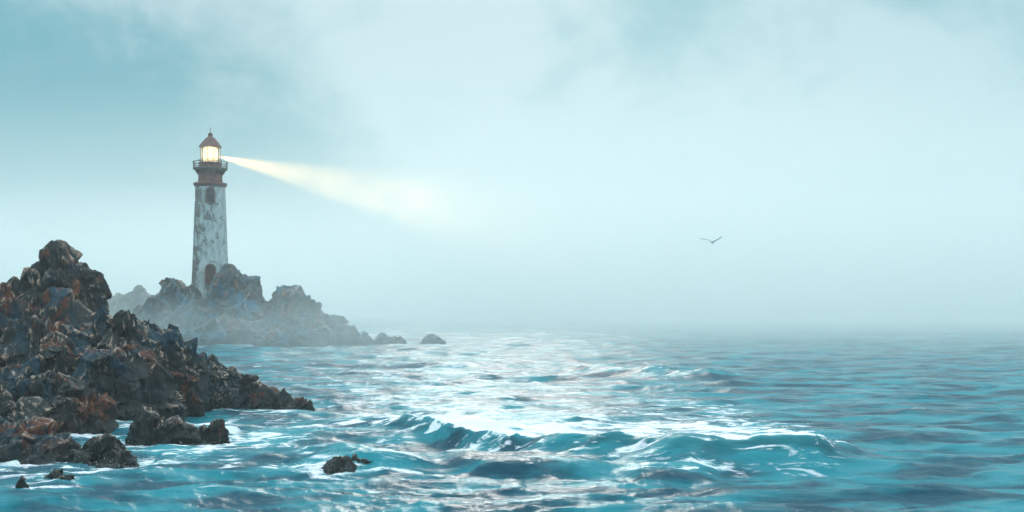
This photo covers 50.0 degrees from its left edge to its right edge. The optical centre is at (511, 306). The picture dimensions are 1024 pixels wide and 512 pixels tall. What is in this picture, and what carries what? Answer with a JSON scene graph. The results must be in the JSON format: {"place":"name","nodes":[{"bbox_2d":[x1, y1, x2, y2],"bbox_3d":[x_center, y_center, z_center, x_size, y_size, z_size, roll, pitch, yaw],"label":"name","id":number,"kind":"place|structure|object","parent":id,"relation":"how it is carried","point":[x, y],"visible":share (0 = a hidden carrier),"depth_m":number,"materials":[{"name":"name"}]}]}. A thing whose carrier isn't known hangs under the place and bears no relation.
{"place":"outdoors","nodes":[
{"label":"outdoors","id":0,"kind":"place"},
{"bbox_2d":[0,307,1023,511],"bbox_3d":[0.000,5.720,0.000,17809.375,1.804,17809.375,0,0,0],"label":"sea","id":1,"kind":"structure","parent":0,"point":[915,409],"depth_m":57.99,"materials":[{"name":"liquid"}]},
{"bbox_2d":[0,282,21,336],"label":"rock","id":2,"kind":"object","parent":1,"relation":"in","point":[9,308],"visible":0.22,"depth_m":60.66,"materials":[{"name":"brown stone"}]},
{"bbox_2d":[15,475,28,487],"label":"rock","id":3,"kind":"object","parent":1,"relation":"in","point":[21,483],"visible":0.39,"depth_m":37.43,"materials":[{"name":"grey stone"}]},
{"bbox_2d":[0,315,55,401],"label":"rock","id":4,"kind":"object","parent":1,"relation":"in","point":[22,366],"visible":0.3,"depth_m":56.17,"materials":[{"name":"grey stone"}]},
{"bbox_2d":[34,331,77,376],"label":"rock","id":5,"kind":"object","parent":4,"relation":"on","point":[55,349],"visible":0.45,"depth_m":56.89,"materials":[{"name":"grey stone"}]},
{"bbox_2d":[0,390,69,435],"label":"rock","id":6,"kind":"object","parent":1,"relation":"in","point":[22,407],"visible":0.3,"depth_m":50.43,"materials":[{"name":"grey stone"}]},
{"bbox_2d":[0,416,81,464],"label":"rock","id":7,"kind":"object","parent":1,"relation":"in","point":[38,440],"visible":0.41,"depth_m":42.88,"materials":[{"name":"grey stone"}]},
{"bbox_2d":[44,468,74,480],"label":"rock","id":8,"kind":"object","parent":1,"relation":"in","point":[55,474],"visible":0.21,"depth_m":38.26,"materials":[{"name":"grey stone"}]},
{"bbox_2d":[8,239,111,356],"bbox_3d":[-26.047,2.030,64.073,7.587,12.054,10.832,0,0,-34],"label":"rock","id":9,"kind":"object","parent":1,"relation":"in","point":[58,287],"visible":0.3,"depth_m":63.97,"materials":[{"name":"grey stone"}]},
{"bbox_2d":[89,294,109,347],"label":"rock","id":10,"kind":"object","parent":9,"relation":"on","point":[98,327],"visible":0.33,"depth_m":61.12,"materials":[{"name":"grey stone"}]},
{"bbox_2d":[45,371,120,434],"bbox_3d":[-20.959,5.392,52.496,4.164,4.549,4.007,0,0,-39],"label":"rock","id":11,"kind":"object","parent":1,"relation":"in","point":[83,407],"visible":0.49,"depth_m":52.02,"materials":[{"name":"grey stone"}]},
{"bbox_2d":[67,433,138,467],"bbox_3d":[-15.477,6.215,41.787,3.737,2.742,3.123,0,0,0],"label":"rock","id":12,"kind":"object","parent":1,"relation":"in","point":[96,451],"visible":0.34,"depth_m":41.45,"materials":[{"name":"grey stone"}]},
{"bbox_2d":[72,347,135,409],"bbox_3d":[-21.093,4.845,55.963,3.878,5.609,3.752,0,0,-22],"label":"rock","id":13,"kind":"object","parent":1,"relation":"in","point":[107,371],"visible":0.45,"depth_m":55.28,"materials":[{"name":"grey stone"}]},
{"bbox_2d":[107,292,123,316],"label":"rock","id":14,"kind":"object","parent":1,"relation":"in","point":[113,300],"visible":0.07,"depth_m":301.92,"materials":[{"name":"grey stone"}]},
{"bbox_2d":[76,309,183,396],"bbox_3d":[-20.458,3.828,58.821,5.336,7.392,5.537,0,0,29],"label":"rock","id":15,"kind":"object","parent":1,"relation":"in","point":[141,344],"visible":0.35,"depth_m":58.15,"materials":[{"name":"grey stone"}]},
{"bbox_2d":[113,284,150,314],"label":"rock","id":16,"kind":"object","parent":1,"relation":"in","point":[135,297],"visible":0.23,"depth_m":292.36,"materials":[{"name":"grey stone"}]},
{"bbox_2d":[131,304,145,320],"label":"rock","id":17,"kind":"object","parent":1,"relation":"in","point":[137,311],"visible":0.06,"depth_m":182.70,"materials":[{"name":"grey stone"}]},
{"bbox_2d":[114,361,188,420],"bbox_3d":[-19.255,5.283,57.310,4.354,4.907,5.715,0,0,0],"label":"rock","id":18,"kind":"object","parent":1,"relation":"in","point":[165,400],"visible":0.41,"depth_m":56.74,"materials":[{"name":"grey stone"}]},
{"bbox_2d":[140,277,201,323],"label":"rock","id":19,"kind":"object","parent":1,"relation":"in","point":[173,294],"visible":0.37,"depth_m":177.90,"materials":[{"name":"grey stone"}]},
{"bbox_2d":[125,405,229,445],"bbox_3d":[-14.671,5.916,48.217,4.874,3.222,3.041,0,0,0],"label":"rock","id":20,"kind":"object","parent":1,"relation":"in","point":[149,426],"visible":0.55,"depth_m":47.65,"materials":[{"name":"grey stone"}]},
{"bbox_2d":[154,292,215,329],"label":"rock","id":21,"kind":"object","parent":1,"relation":"in","point":[184,315],"visible":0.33,"depth_m":169.76,"materials":[{"name":"grey stone"}]},
{"bbox_2d":[160,323,213,416],"bbox_3d":[-19.074,4.227,61.225,4.692,6.640,4.107,0,0,0],"label":"rock","id":22,"kind":"object","parent":1,"relation":"in","point":[188,361],"visible":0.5,"depth_m":60.28,"materials":[{"name":"grey stone"}]},
{"bbox_2d":[208,370,219,411],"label":"rock","id":23,"kind":"object","parent":1,"relation":"in","point":[215,403],"visible":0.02,"depth_m":63.14,"materials":[{"name":"grey stone"}]},
{"bbox_2d":[208,353,245,408],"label":"rock","id":24,"kind":"object","parent":1,"relation":"in","point":[229,384],"visible":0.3,"depth_m":64.09,"materials":[{"name":"grey stone"}]},
{"bbox_2d":[191,263,268,321],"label":"rock","id":25,"kind":"object","parent":1,"relation":"in","point":[233,291],"visible":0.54,"depth_m":171.27,"materials":[{"name":"grey stone"}]},
{"bbox_2d":[179,314,289,346],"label":"rock","id":26,"kind":"object","parent":1,"relation":"in","point":[222,329],"visible":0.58,"depth_m":163.46,"materials":[{"name":"grey stone"}]},
{"bbox_2d":[239,373,276,409],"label":"rock","id":27,"kind":"object","parent":1,"relation":"in","point":[252,383],"visible":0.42,"depth_m":64.55,"materials":[{"name":"grey stone"}]},
{"bbox_2d":[244,386,279,409],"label":"rock","id":28,"kind":"object","parent":1,"relation":"in","point":[256,404],"visible":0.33,"depth_m":64.10,"materials":[{"name":"grey stone"}]},
{"bbox_2d":[252,297,289,328],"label":"rock","id":29,"kind":"object","parent":1,"relation":"in","point":[266,321],"visible":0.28,"depth_m":171.30,"materials":[{"name":"grey stone"}]},
{"bbox_2d":[272,387,314,410],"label":"rock","id":30,"kind":"object","parent":1,"relation":"in","point":[283,399],"visible":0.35,"depth_m":63.33,"materials":[{"name":"grey stone"}]},
{"bbox_2d":[263,285,328,326],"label":"rock","id":31,"kind":"object","parent":1,"relation":"in","point":[294,305],"visible":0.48,"depth_m":173.44,"materials":[{"name":"grey stone"}]},
{"bbox_2d":[274,315,359,346],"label":"rock","id":32,"kind":"object","parent":1,"relation":"in","point":[331,330],"visible":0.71,"depth_m":168.47,"materials":[{"name":"grey stone"}]},
{"bbox_2d":[319,454,372,474],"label":"rock","id":33,"kind":"object","parent":1,"relation":"in","point":[334,464],"visible":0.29,"depth_m":40.09,"materials":[{"name":"grey stone"}]},
{"bbox_2d":[355,331,374,345],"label":"rock","id":34,"kind":"object","parent":1,"relation":"in","point":[364,338],"visible":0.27,"depth_m":173.08,"materials":[{"name":"grey stone"}]},
{"bbox_2d":[373,332,406,344],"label":"rock","id":35,"kind":"object","parent":1,"relation":"in","point":[382,338],"visible":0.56,"depth_m":174.01,"materials":[{"name":"grey stone"}]},
{"bbox_2d":[4,405,837,484],"bbox_3d":[-12.827,5.344,50.180,47.692,2.191,24.629,0,0,41],"label":"sea spray","id":36,"kind":"object","parent":1,"relation":"on","point":[336,442],"visible":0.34,"depth_m":42.81,"materials":[{"name":"white liquid"}]},
{"bbox_2d":[419,334,445,343],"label":"rock","id":37,"kind":"object","parent":1,"relation":"in","point":[431,339],"visible":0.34,"depth_m":176.98,"materials":[{"name":"grey stone"}]},
{"bbox_2d":[0,0,1023,306],"label":"sky","id":38,"kind":"structure","parent":0,"point":[378,153],"materials":[{"name":"blue"}]},
{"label":"rock","id":39,"kind":"object","parent":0,"visible":0},
{"bbox_2d":[191,128,227,297],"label":"lighthouse","id":40,"kind":"object","parent":39,"relation":"on","point":[210,254],"visible":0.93,"depth_m":183.80,"materials":[{"name":"white paint"}]},
{"bbox_2d":[205,187,214,202],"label":"window","id":41,"kind":"structure","parent":40,"relation":"in","point":[210,191],"depth_m":183.44,"materials":[{"name":"glass"}]},
{"bbox_2d":[204,264,215,284],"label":"door","id":42,"kind":"structure","parent":40,"relation":"in","point":[210,269],"depth_m":182.95,"materials":[{"name":"wood"}]}
]}

